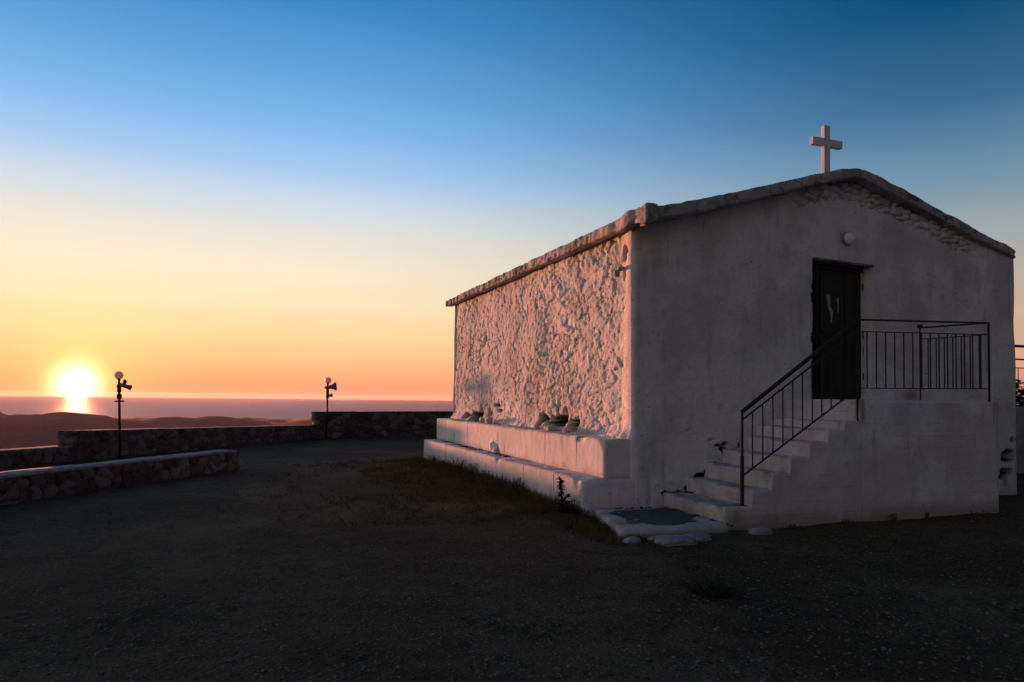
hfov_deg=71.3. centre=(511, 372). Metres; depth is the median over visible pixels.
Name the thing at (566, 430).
loose stone
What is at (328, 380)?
lamp post
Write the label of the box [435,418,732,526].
stones
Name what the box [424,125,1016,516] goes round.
chapel
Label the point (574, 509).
weed
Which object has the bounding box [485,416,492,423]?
loose stone
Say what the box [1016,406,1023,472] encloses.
terrace wall
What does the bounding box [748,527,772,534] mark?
stone
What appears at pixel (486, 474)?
weed
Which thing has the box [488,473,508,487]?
weed
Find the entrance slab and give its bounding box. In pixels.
[595,506,728,539]
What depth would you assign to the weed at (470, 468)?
13.87 m
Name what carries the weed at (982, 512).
on the ground
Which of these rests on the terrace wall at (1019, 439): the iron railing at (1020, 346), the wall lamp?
the iron railing at (1020, 346)
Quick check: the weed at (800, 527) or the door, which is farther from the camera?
the door
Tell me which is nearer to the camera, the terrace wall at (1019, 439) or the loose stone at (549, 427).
the loose stone at (549, 427)
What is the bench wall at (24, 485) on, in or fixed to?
on the ground
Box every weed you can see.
[428,455,438,463]
[452,458,464,470]
[464,463,477,477]
[477,469,493,482]
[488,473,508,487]
[508,477,523,494]
[559,499,588,515]
[785,523,801,528]
[887,513,896,521]
[969,510,991,515]
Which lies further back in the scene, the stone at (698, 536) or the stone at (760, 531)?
the stone at (760, 531)
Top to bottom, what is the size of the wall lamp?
0.230 m
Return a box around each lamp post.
[114,371,131,459]
[325,377,336,438]
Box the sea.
[0,396,452,418]
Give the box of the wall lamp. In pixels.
[841,232,854,245]
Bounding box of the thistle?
[545,476,575,514]
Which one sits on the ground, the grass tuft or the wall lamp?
the grass tuft
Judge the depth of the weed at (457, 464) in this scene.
14.70 m
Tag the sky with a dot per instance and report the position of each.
(264, 199)
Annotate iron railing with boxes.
[738,318,990,505]
[1015,345,1023,383]
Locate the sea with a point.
(146, 407)
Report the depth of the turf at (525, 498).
11.12 m
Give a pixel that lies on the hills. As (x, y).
(26, 430)
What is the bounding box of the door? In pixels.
[811,264,863,398]
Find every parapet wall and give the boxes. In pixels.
[0,445,74,467]
[57,425,317,460]
[311,411,452,438]
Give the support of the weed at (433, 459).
on the ground
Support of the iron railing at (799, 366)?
on the staircase
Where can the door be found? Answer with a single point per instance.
(836, 290)
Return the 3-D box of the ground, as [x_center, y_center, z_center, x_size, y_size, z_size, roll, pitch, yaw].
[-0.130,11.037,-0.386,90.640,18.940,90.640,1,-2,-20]
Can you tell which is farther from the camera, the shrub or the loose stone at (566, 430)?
the shrub
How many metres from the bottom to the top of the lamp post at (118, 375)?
2.295 m
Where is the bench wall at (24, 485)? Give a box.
[0,450,239,504]
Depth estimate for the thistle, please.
9.64 m
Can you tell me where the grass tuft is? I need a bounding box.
[673,572,759,597]
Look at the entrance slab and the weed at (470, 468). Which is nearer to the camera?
the entrance slab
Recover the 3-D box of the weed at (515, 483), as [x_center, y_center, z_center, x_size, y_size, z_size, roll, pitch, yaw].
[0.064,1.863,11.543,0.316,0.346,0.318,1,-2,-20]
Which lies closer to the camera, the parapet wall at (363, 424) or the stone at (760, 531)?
the stone at (760, 531)
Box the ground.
[0,436,1023,681]
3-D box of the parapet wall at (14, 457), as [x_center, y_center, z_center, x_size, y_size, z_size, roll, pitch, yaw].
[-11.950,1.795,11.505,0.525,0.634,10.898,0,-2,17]
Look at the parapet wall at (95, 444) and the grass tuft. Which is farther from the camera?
the parapet wall at (95, 444)
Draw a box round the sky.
[0,0,1023,404]
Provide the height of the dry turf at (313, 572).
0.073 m
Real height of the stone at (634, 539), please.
0.111 m
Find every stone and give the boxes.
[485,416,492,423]
[544,425,554,430]
[563,427,570,432]
[622,536,641,543]
[647,535,696,546]
[685,532,711,541]
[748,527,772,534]
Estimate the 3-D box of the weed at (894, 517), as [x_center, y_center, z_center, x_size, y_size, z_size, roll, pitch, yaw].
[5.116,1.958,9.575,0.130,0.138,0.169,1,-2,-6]
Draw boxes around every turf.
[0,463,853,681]
[158,456,653,548]
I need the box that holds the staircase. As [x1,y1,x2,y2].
[663,399,998,529]
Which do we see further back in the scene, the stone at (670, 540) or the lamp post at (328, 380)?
the lamp post at (328, 380)
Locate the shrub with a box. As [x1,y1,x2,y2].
[1016,378,1023,406]
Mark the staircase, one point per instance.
(880, 460)
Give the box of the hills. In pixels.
[0,411,311,448]

